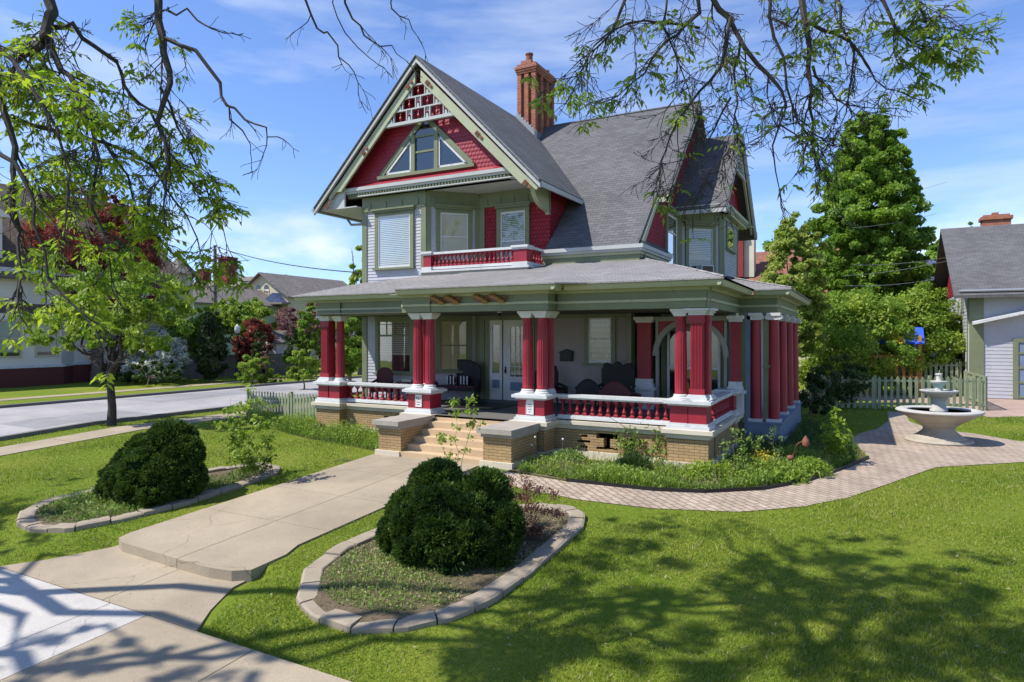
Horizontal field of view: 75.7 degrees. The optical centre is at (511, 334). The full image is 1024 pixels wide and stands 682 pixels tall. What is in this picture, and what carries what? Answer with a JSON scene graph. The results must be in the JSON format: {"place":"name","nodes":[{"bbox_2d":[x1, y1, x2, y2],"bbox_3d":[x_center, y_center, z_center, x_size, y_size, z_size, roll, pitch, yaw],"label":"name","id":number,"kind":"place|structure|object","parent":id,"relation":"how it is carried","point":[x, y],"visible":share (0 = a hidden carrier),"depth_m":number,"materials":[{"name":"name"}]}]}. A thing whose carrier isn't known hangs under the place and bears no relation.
{"place":"outdoors","nodes":[
{"label":"outdoors","id":0,"kind":"place"},
{"bbox_2d":[0,439,71,455],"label":"side street sidewalk","id":1,"kind":"structure","parent":0,"point":[23,447],"depth_m":20.55,"materials":[{"name":"beige concrete"}]},
{"bbox_2d":[0,568,109,647],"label":"front sidewalk","id":2,"kind":"structure","parent":0,"point":[29,606],"depth_m":9.55,"materials":[{"name":"concrete"}]},
{"bbox_2d":[0,603,145,679],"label":"front sidewalk","id":3,"kind":"structure","parent":0,"point":[30,651],"depth_m":8.59,"materials":[{"name":"concrete"}]},
{"bbox_2d":[50,424,150,442],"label":"side street sidewalk","id":4,"kind":"structure","parent":0,"point":[95,434],"depth_m":22.48,"materials":[{"name":"beige concrete"}]},
{"bbox_2d":[0,615,252,681],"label":"front sidewalk","id":5,"kind":"structure","parent":0,"point":[146,648],"depth_m":8.04,"materials":[{"name":"beige concrete"}]},
{"bbox_2d":[0,373,356,400],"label":"sidewalk","id":6,"kind":"structure","parent":0,"point":[127,390],"depth_m":39.24,"materials":[{"name":"beige concrete"}]},
{"bbox_2d":[0,378,361,435],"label":"road","id":7,"kind":"structure","parent":0,"point":[12,414],"depth_m":30.53,"materials":[{"name":"grey asphalt"}]},
{"bbox_2d":[3,410,152,428],"bbox_3d":[-17.281,3.349,26.381,2.600,0.069,4.500,0,0,28],"label":"road patch","id":8,"kind":"object","parent":7,"relation":"on","point":[36,423],"visible":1,"depth_m":25.81,"materials":[{"name":"grey asphalt"}]},
{"bbox_2d":[122,386,302,401],"bbox_3d":[-16.403,3.314,37.541,3.200,0.001,10.000,0,0,28],"label":"road patch","id":9,"kind":"object","parent":7,"relation":"on","point":[177,397],"visible":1,"depth_m":36.65,"materials":[{"name":"grey asphalt"}]},
{"bbox_2d":[199,650,350,681],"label":"front sidewalk","id":10,"kind":"structure","parent":0,"point":[254,666],"depth_m":7.65,"materials":[{"name":"beige concrete"}]},
{"bbox_2d":[0,367,1023,681],"bbox_3d":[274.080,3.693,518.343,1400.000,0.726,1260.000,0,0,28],"label":"ground","id":11,"kind":"structure","parent":0,"point":[70,389],"depth_m":9.63,"materials":[{"name":"green plant"}]},
{"bbox_2d":[0,545,178,600],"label":"walk","id":12,"kind":"structure","parent":11,"relation":"on","point":[102,574],"depth_m":10.80,"materials":[{"name":"beige concrete"}]},
{"bbox_2d":[20,187,164,381],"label":"red maple","id":13,"kind":"object","parent":11,"relation":"on","point":[51,228],"visible":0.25,"depth_m":45.42,"materials":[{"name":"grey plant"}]},
{"bbox_2d":[0,183,186,387],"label":"shingled house","id":14,"kind":"structure","parent":11,"relation":"on","point":[38,365],"depth_m":43.81,"materials":[{"name":"white wood"}]},
{"bbox_2d":[0,319,21,357],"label":"window","id":15,"kind":"structure","parent":14,"relation":"in","point":[5,330],"depth_m":41.64,"materials":[{"name":"grey glass"}]},
{"bbox_2d":[35,322,58,356],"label":"window","id":16,"kind":"structure","parent":14,"relation":"in","point":[40,351],"depth_m":43.52,"materials":[{"name":"grey glass"}]},
{"bbox_2d":[22,254,198,425],"bbox_3d":[-14.542,0.189,24.160,7.343,6.583,4.148,0,0,28],"label":"young street tree","id":17,"kind":"object","parent":11,"relation":"on","point":[145,307],"visible":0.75,"depth_m":23.61,"materials":[{"name":"green plant"}]},
{"bbox_2d":[16,462,280,532],"bbox_3d":[-8.011,3.602,14.996,3.098,0.565,5.386,0,0,28],"label":"planter border","id":18,"kind":"object","parent":11,"relation":"on","point":[26,521],"visible":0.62,"depth_m":13.42,"materials":[{"name":"concrete"}]},
{"bbox_2d":[34,468,265,524],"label":"planter soil","id":19,"kind":"structure","parent":11,"relation":"on","point":[55,522],"depth_m":13.55,"materials":[{"name":"brown soil"}]},
{"bbox_2d":[36,465,264,521],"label":"planter weeds","id":20,"kind":"object","parent":19,"relation":"on","point":[112,500],"visible":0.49,"depth_m":13.63,"materials":[{"name":"green plant"}]},
{"bbox_2d":[92,418,209,507],"bbox_3d":[-7.907,2.757,14.411,2.637,1.887,1.895,0,0,28],"label":"yew shrub","id":21,"kind":"object","parent":19,"relation":"on","point":[157,463],"visible":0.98,"depth_m":13.94,"materials":[{"name":"green plant"}]},
{"bbox_2d":[37,464,265,521],"bbox_3d":[-7.942,3.431,14.896,2.573,0.536,4.690,0,0,28],"label":"grass clump","id":22,"kind":"object","parent":19,"relation":"on","point":[89,498],"visible":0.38,"depth_m":13.71,"materials":[{"name":"green plant"}]},
{"bbox_2d":[212,383,285,480],"bbox_3d":[-6.290,2.340,15.666,1.805,2.400,1.238,0,0,28],"label":"leafy sapling","id":23,"kind":"object","parent":19,"relation":"on","point":[242,435],"visible":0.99,"depth_m":15.51,"materials":[{"name":"green plant"}]},
{"bbox_2d":[114,359,189,384],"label":"dark shrub","id":24,"kind":"object","parent":11,"relation":"on","point":[170,375],"visible":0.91,"depth_m":43.50,"materials":[{"name":"green plant"}]},
{"bbox_2d":[120,332,192,382],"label":"dogwood shrub","id":25,"kind":"object","parent":11,"relation":"on","point":[176,348],"visible":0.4,"depth_m":45.40,"materials":[{"name":"grey plant"}]},
{"bbox_2d":[103,569,245,631],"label":"walk","id":26,"kind":"structure","parent":11,"relation":"on","point":[186,599],"depth_m":9.73,"materials":[{"name":"beige concrete"}]},
{"bbox_2d":[0,376,361,440],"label":"kerb","id":27,"kind":"structure","parent":11,"relation":"on","point":[49,430],"depth_m":29.36,"materials":[{"name":"grey concrete"}]},
{"bbox_2d":[160,308,208,378],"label":"garden tree","id":28,"kind":"object","parent":11,"relation":"on","point":[196,322],"visible":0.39,"depth_m":49.57,"materials":[{"name":"green plant"}]},
{"bbox_2d":[119,508,273,568],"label":"front walk","id":29,"kind":"structure","parent":11,"relation":"on","point":[170,542],"depth_m":11.99,"materials":[{"name":"beige concrete"}]},
{"bbox_2d":[193,311,231,381],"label":"cedar tree","id":30,"kind":"object","parent":11,"relation":"on","point":[211,351],"visible":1,"depth_m":46.63,"materials":[{"name":"green plant"}]},
{"bbox_2d":[0,0,427,390],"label":"ash tree","id":31,"kind":"object","parent":11,"relation":"on","point":[84,113],"visible":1,"depth_m":6.53,"materials":[{"name":"green plant"}]},
{"bbox_2d":[193,286,280,354],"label":"green house","id":32,"kind":"structure","parent":11,"relation":"on","point":[261,295],"depth_m":77.54,"materials":[{"name":"paint"}]},
{"bbox_2d":[178,353,295,377],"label":"plank fence","id":33,"kind":"object","parent":11,"relation":"on","point":[278,365],"visible":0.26,"depth_m":52.26,"materials":[{"name":"brown wood"}]},
{"bbox_2d":[196,296,281,347],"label":"garden tree","id":34,"kind":"object","parent":11,"relation":"on","point":[229,315],"visible":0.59,"depth_m":54.88,"materials":[{"name":"green plant"}]},
{"bbox_2d":[177,521,328,582],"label":"front walk","id":35,"kind":"structure","parent":11,"relation":"on","point":[248,556],"depth_m":11.02,"materials":[{"name":"beige concrete"}]},
{"bbox_2d":[232,317,276,362],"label":"garden tree","id":36,"kind":"object","parent":11,"relation":"on","point":[245,342],"visible":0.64,"depth_m":51.48,"materials":[{"name":"red plant"}]},
{"bbox_2d":[234,352,274,383],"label":"garden shrub","id":37,"kind":"object","parent":11,"relation":"on","point":[249,374],"visible":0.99,"depth_m":44.49,"materials":[{"name":"green plant"}]},
{"bbox_2d":[208,486,339,520],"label":"front walk","id":38,"kind":"structure","parent":11,"relation":"on","point":[274,503],"depth_m":13.81,"materials":[{"name":"beige concrete"}]},
{"bbox_2d":[247,391,316,418],"bbox_3d":[-8.509,2.805,25.282,4.810,1.250,0.183,0,0,28],"label":"picket fence","id":39,"kind":"object","parent":11,"relation":"on","point":[289,404],"visible":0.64,"depth_m":25.28,"materials":[{"name":"green paint"}]},
{"bbox_2d":[217,256,356,359],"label":"cream house","id":40,"kind":"structure","parent":11,"relation":"on","point":[281,290],"depth_m":84.19,"materials":[{"name":"paint"}]},
{"bbox_2d":[274,306,320,344],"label":"garden tree","id":41,"kind":"object","parent":11,"relation":"on","point":[285,323],"visible":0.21,"depth_m":59.10,"materials":[{"name":"red plant"}]},
{"bbox_2d":[286,349,320,389],"bbox_3d":[-12.618,2.140,40.091,2.066,2.679,1.884,0,0,28],"label":"street sapling","id":42,"kind":"object","parent":11,"relation":"on","point":[312,364],"visible":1,"depth_m":39.79,"materials":[{"name":"green plant"}]},
{"bbox_2d":[292,302,320,376],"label":"garden tree","id":43,"kind":"object","parent":11,"relation":"on","point":[311,340],"visible":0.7,"depth_m":51.67,"materials":[{"name":"green plant"}]},
{"bbox_2d":[243,405,377,450],"bbox_3d":[-6.590,2.962,22.683,9.669,0.761,2.412,0,0,42],"label":"weed bed","id":44,"kind":"object","parent":11,"relation":"on","point":[370,432],"visible":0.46,"depth_m":21.28,"materials":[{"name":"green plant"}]},
{"bbox_2d":[277,496,386,532],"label":"front walk","id":45,"kind":"structure","parent":11,"relation":"on","point":[337,513],"depth_m":12.99,"materials":[{"name":"beige concrete"}]},
{"bbox_2d":[277,468,391,495],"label":"front walk","id":46,"kind":"structure","parent":11,"relation":"on","point":[336,481],"depth_m":15.41,"materials":[{"name":"beige concrete"}]},
{"bbox_2d":[335,317,361,379],"bbox_3d":[-8.447,0.956,34.069,3.271,5.047,2.643,0,0,28],"label":"backyard tree","id":47,"kind":"object","parent":11,"relation":"on","point":[353,352],"visible":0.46,"depth_m":33.31,"materials":[{"name":"green plant"}]},
{"bbox_2d":[342,476,407,502],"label":"front walk","id":48,"kind":"structure","parent":11,"relation":"on","point":[382,490],"depth_m":14.57,"materials":[{"name":"beige concrete"}]},
{"bbox_2d":[332,454,427,475],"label":"front walk","id":49,"kind":"structure","parent":11,"relation":"on","point":[384,464],"depth_m":16.94,"materials":[{"name":"beige concrete"}]},
{"bbox_2d":[296,503,584,633],"bbox_3d":[-1.052,3.644,11.021,3.476,0.606,5.523,0,0,28],"label":"planter border","id":50,"kind":"object","parent":11,"relation":"on","point":[496,590],"visible":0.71,"depth_m":9.27,"materials":[{"name":"concrete"}]},
{"bbox_2d":[312,508,568,621],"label":"planter soil","id":51,"kind":"structure","parent":50,"relation":"in","point":[323,601],"depth_m":9.54,"materials":[{"name":"brown soil"}]},
{"bbox_2d":[319,548,503,613],"bbox_3d":[-1.582,3.591,10.003,2.749,0.288,2.494,0,0,28],"label":"grass clump","id":52,"kind":"object","parent":51,"relation":"on","point":[387,586],"visible":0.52,"depth_m":9.53,"materials":[{"name":"green plant"}]},
{"bbox_2d":[314,511,565,613],"bbox_3d":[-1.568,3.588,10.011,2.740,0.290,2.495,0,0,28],"label":"planter weeds","id":53,"kind":"object","parent":51,"relation":"on","point":[387,583],"visible":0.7,"depth_m":9.53,"materials":[{"name":"green plant"}]},
{"bbox_2d":[324,510,565,606],"bbox_3d":[-1.046,3.549,10.964,2.930,0.365,4.636,0,0,28],"label":"grass clump","id":54,"kind":"object","parent":51,"relation":"on","point":[409,571],"visible":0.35,"depth_m":10.10,"materials":[{"name":"green plant"}]},
{"bbox_2d":[374,456,526,575],"bbox_3d":[-1.006,2.867,10.736,2.529,1.638,1.940,0,0,28],"label":"yew shrub","id":55,"kind":"object","parent":51,"relation":"on","point":[443,515],"visible":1,"depth_m":10.28,"materials":[{"name":"green plant"}]},
{"bbox_2d":[508,473,567,538],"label":"barberry shrub","id":56,"kind":"object","parent":51,"relation":"on","point":[538,531],"visible":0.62,"depth_m":11.36,"materials":[{"name":"red plant"}]},
{"bbox_2d":[435,393,485,466],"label":"elm seedling","id":57,"kind":"object","parent":11,"relation":"on","point":[442,438],"visible":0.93,"depth_m":15.70,"materials":[{"name":"green plant"}]},
{"bbox_2d":[292,52,811,469],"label":"victorian house","id":58,"kind":"structure","parent":11,"relation":"on","point":[471,211],"depth_m":22.43,"materials":[{"name":"red wood"}]},
{"bbox_2d":[370,205,415,270],"bbox_3d":[-4.357,-3.540,24.158,1.980,2.260,0.205,0,0,28],"label":"window","id":59,"kind":"structure","parent":58,"relation":"in","point":[394,226],"depth_m":24.19,"materials":[{"name":"white glass"}]},
{"bbox_2d":[373,316,413,375],"bbox_3d":[-4.325,0.395,24.175,1.880,2.150,0.145,0,0,28],"label":"window","id":60,"kind":"structure","parent":58,"relation":"in","point":[394,335],"depth_m":24.19,"materials":[{"name":"glass"}]},
{"bbox_2d":[377,115,475,179],"bbox_3d":[-3.124,-6.801,23.454,4.200,2.101,0.120,0,0,28],"label":"attic window","id":61,"kind":"structure","parent":58,"relation":"in","point":[427,149],"depth_m":23.47,"materials":[{"name":"green paint"}]},
{"bbox_2d":[435,315,471,372],"bbox_3d":[-2.097,0.335,23.806,1.440,2.070,0.145,0,0,-17],"label":"window","id":62,"kind":"structure","parent":58,"relation":"in","point":[453,334],"depth_m":23.81,"materials":[{"name":"glass"}]},
{"bbox_2d":[433,204,475,262],"bbox_3d":[-2.079,-3.650,23.781,1.520,2.040,0.205,0,0,-17],"label":"window","id":63,"kind":"structure","parent":58,"relation":"in","point":[453,222],"depth_m":23.82,"materials":[{"name":"green paint"}]},
{"bbox_2d":[435,359,480,399],"bbox_3d":[-1.938,1.610,23.576,1.690,1.450,0.676,0,0,14],"label":"wicker settee","id":64,"kind":"object","parent":58,"relation":"on","point":[470,369],"visible":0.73,"depth_m":23.71,"materials":[{"name":"black wicker"}]},
{"bbox_2d":[489,320,501,399],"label":"sidelight window","id":65,"kind":"structure","parent":58,"relation":"in","point":[495,326],"depth_m":23.80,"materials":[{"name":"grey glass"}]},
{"bbox_2d":[492,201,531,260],"bbox_3d":[0.006,-3.630,23.407,1.511,2.100,0.205,0,0,28],"label":"window","id":66,"kind":"structure","parent":58,"relation":"in","point":[512,219],"depth_m":23.46,"materials":[{"name":"green paint"}]},
{"bbox_2d":[503,320,522,400],"bbox_3d":[0.156,0.900,23.345,1.073,2.860,0.128,0,0,28],"label":"door","id":67,"kind":"structure","parent":58,"relation":"in","point":[512,329],"depth_m":23.47,"materials":[{"name":"white paint"}]},
{"bbox_2d":[575,379,603,412],"bbox_3d":[2.421,1.830,20.212,0.940,1.010,0.676,0,0,23],"label":"barrel chair","id":68,"kind":"object","parent":58,"relation":"on","point":[588,387],"visible":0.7,"depth_m":19.91,"materials":[{"name":"black paint"}]},
{"bbox_2d":[582,314,615,364],"bbox_3d":[2.913,0.140,21.882,1.200,1.720,0.145,0,0,28],"label":"window","id":69,"kind":"structure","parent":58,"relation":"in","point":[599,333],"depth_m":21.91,"materials":[{"name":"green paint"}]},
{"bbox_2d":[595,361,635,409],"bbox_3d":[3.225,1.590,20.864,1.340,1.490,0.676,0,0,34],"label":"wicker armchair","id":70,"kind":"object","parent":58,"relation":"on","point":[617,371],"visible":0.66,"depth_m":21.06,"materials":[{"name":"black wicker"}]},
{"bbox_2d":[599,381,640,416],"bbox_3d":[3.078,1.820,18.838,1.140,1.030,0.676,0,0,33],"label":"wicker rocker","id":71,"kind":"object","parent":58,"relation":"on","point":[614,388],"visible":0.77,"depth_m":18.56,"materials":[{"name":"black wicker"}]},
{"bbox_2d":[610,417,666,463],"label":"wall vine","id":72,"kind":"object","parent":58,"relation":"attached to","point":[628,446],"depth_m":16.90,"materials":[{"name":"plant"}]},
{"bbox_2d":[665,205,678,264],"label":"window","id":73,"kind":"structure","parent":58,"relation":"in","point":[671,222],"depth_m":24.45,"materials":[{"name":"green paint"}]},
{"bbox_2d":[683,221,719,272],"bbox_3d":[7.365,-3.260,25.590,1.540,2.260,0.205,0,0,-17],"label":"window","id":74,"kind":"structure","parent":58,"relation":"in","point":[698,252],"depth_m":25.64,"materials":[{"name":"grey glass"}]},
{"bbox_2d":[509,423,863,488],"bbox_3d":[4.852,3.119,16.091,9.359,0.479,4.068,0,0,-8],"label":"flower bed","id":75,"kind":"object","parent":11,"relation":"on","point":[606,466],"visible":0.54,"depth_m":15.30,"materials":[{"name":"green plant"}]},
{"bbox_2d":[613,451,654,470],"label":"mound plant","id":76,"kind":"object","parent":75,"relation":"on","point":[634,458],"visible":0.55,"depth_m":15.69,"materials":[{"name":"green plant"}]},
{"bbox_2d":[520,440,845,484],"bbox_3d":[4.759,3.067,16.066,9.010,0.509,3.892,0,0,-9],"label":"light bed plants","id":77,"kind":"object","parent":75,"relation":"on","point":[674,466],"visible":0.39,"depth_m":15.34,"materials":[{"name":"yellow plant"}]},
{"bbox_2d":[677,459,723,482],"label":"mound plant","id":78,"kind":"object","parent":75,"relation":"on","point":[698,465],"visible":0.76,"depth_m":14.88,"materials":[{"name":"green plant"}]},
{"bbox_2d":[719,427,763,474],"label":"budding shrub","id":79,"kind":"object","parent":75,"relation":"on","point":[733,431],"visible":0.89,"depth_m":15.13,"materials":[{"name":"green plant"}]},
{"bbox_2d":[757,461,810,485],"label":"mound plant","id":80,"kind":"object","parent":75,"relation":"on","point":[794,470],"visible":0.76,"depth_m":14.81,"materials":[{"name":"green plant"}]},
{"bbox_2d":[724,419,859,465],"bbox_3d":[8.977,3.017,20.278,3.178,0.587,10.377,0,0,28],"label":"grass clump","id":81,"kind":"object","parent":75,"relation":"on","point":[809,446],"visible":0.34,"depth_m":18.95,"materials":[{"name":"green plant"}]},
{"bbox_2d":[724,417,860,463],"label":"shade plants","id":82,"kind":"object","parent":75,"relation":"on","point":[798,433],"visible":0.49,"depth_m":19.28,"materials":[{"name":"green plant"}]},
{"bbox_2d":[787,455,834,478],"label":"mound plant","id":83,"kind":"object","parent":75,"relation":"on","point":[819,466],"visible":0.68,"depth_m":15.52,"materials":[{"name":"green plant"}]},
{"bbox_2d":[819,406,854,458],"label":"leafy vine pillar","id":84,"kind":"structure","parent":75,"relation":"on","point":[837,441],"depth_m":16.83,"materials":[{"name":"green plant"}]},
{"bbox_2d":[566,456,868,492],"bbox_3d":[5.734,3.319,15.321,8.788,0.158,2.162,0,0,-18],"label":"bed edging","id":85,"kind":"object","parent":11,"relation":"on","point":[703,490],"visible":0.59,"depth_m":14.23,"materials":[{"name":"grey stone"}]},
{"bbox_2d":[520,0,1006,243],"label":"ash tree","id":86,"kind":"object","parent":11,"relation":"on","point":[932,55],"visible":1,"depth_m":6.67,"materials":[{"name":"green plant"}]},
{"bbox_2d":[758,211,832,355],"bbox_3d":[14.407,-1.461,34.029,3.757,9.882,3.628,0,0,7],"label":"young maple","id":87,"kind":"object","parent":11,"relation":"on","point":[800,281],"visible":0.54,"depth_m":33.24,"materials":[{"name":"green plant"}]},
{"bbox_2d":[736,240,880,372],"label":"red roofed house","id":88,"kind":"structure","parent":11,"relation":"on","point":[752,263],"depth_m":59.47,"materials":[{"name":"beige paint"}]},
{"bbox_2d":[799,370,835,415],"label":"dark shrub","id":89,"kind":"object","parent":11,"relation":"on","point":[818,382],"visible":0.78,"depth_m":26.77,"materials":[{"name":"green plant"}]},
{"bbox_2d":[805,352,871,407],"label":"dark shrub","id":90,"kind":"object","parent":11,"relation":"on","point":[852,372],"visible":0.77,"depth_m":29.53,"materials":[{"name":"green plant"}]},
{"bbox_2d":[798,287,927,392],"bbox_3d":[19.019,0.374,37.038,5.811,6.213,7.131,0,0,-41],"label":"lilac shrub","id":91,"kind":"object","parent":11,"relation":"on","point":[854,308],"visible":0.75,"depth_m":35.63,"materials":[{"name":"green plant"}]},
{"bbox_2d":[803,111,937,350],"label":"maple tree","id":92,"kind":"object","parent":11,"relation":"on","point":[885,177],"visible":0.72,"depth_m":44.92,"materials":[{"name":"green plant"}]},
{"bbox_2d":[805,361,961,394],"bbox_3d":[21.057,2.440,37.683,7.816,1.980,0.183,0,0,26],"label":"picket fence","id":93,"kind":"object","parent":11,"relation":"on","point":[951,365],"visible":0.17,"depth_m":36.26,"materials":[{"name":"green paint"}]},
{"bbox_2d":[869,327,924,396],"bbox_3d":[21.320,1.455,36.671,2.700,3.750,2.000,0,0,28],"label":"playset","id":94,"kind":"object","parent":11,"relation":"on","point":[919,342],"visible":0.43,"depth_m":35.71,"materials":[{"name":"orange wood"}]},
{"bbox_2d":[820,375,986,410],"bbox_3d":[17.394,2.615,29.316,6.981,1.630,0.183,0,0,7],"label":"picket fence","id":95,"kind":"object","parent":11,"relation":"on","point":[874,381],"visible":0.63,"depth_m":29.23,"materials":[{"name":"green paint"}]},
{"bbox_2d":[855,280,965,392],"bbox_3d":[23.204,0.154,37.840,5.746,6.652,5.153,0,0,-2],"label":"lilac shrub","id":96,"kind":"object","parent":11,"relation":"on","point":[942,327],"visible":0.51,"depth_m":36.70,"materials":[{"name":"green plant"}]},
{"bbox_2d":[964,371,987,410],"bbox_3d":[21.792,2.615,30.986,0.183,1.630,4.763,0,0,26],"label":"picket fence","id":97,"kind":"object","parent":11,"relation":"on","point":[971,375],"visible":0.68,"depth_m":30.82,"materials":[{"name":"green paint"}]},
{"bbox_2d":[933,212,1023,399],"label":"lavender garage","id":98,"kind":"structure","parent":11,"relation":"on","point":[979,273],"depth_m":34.66,"materials":[{"name":"paint"}]},
{"bbox_2d":[1013,338,1023,398],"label":"door","id":99,"kind":"structure","parent":98,"relation":"in","point":[1018,343],"depth_m":33.73,"materials":[{"name":"green paint"}]},
{"bbox_2d":[0,0,1023,283],"label":"sky","id":100,"kind":"structure","parent":0,"point":[971,140],"materials":[{"name":"blue"}]},
{"bbox_2d":[464,411,1023,511],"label":"paver path","id":101,"kind":"structure","parent":0,"point":[892,453],"depth_m":15.21,"materials":[{"name":"beige brick"}]},
{"bbox_2d":[895,370,984,445],"bbox_3d":[13.283,2.204,20.489,2.363,2.231,2.363,0,0,28],"label":"tiered fountain","id":102,"kind":"object","parent":101,"relation":"on","point":[938,419],"visible":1,"depth_m":20.09,"materials":[{"name":"beige stone"}]},
{"bbox_2d":[800,391,1023,416],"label":"driveway","id":103,"kind":"structure","parent":0,"point":[1004,407],"depth_m":31.41,"materials":[{"name":"beige concrete"}]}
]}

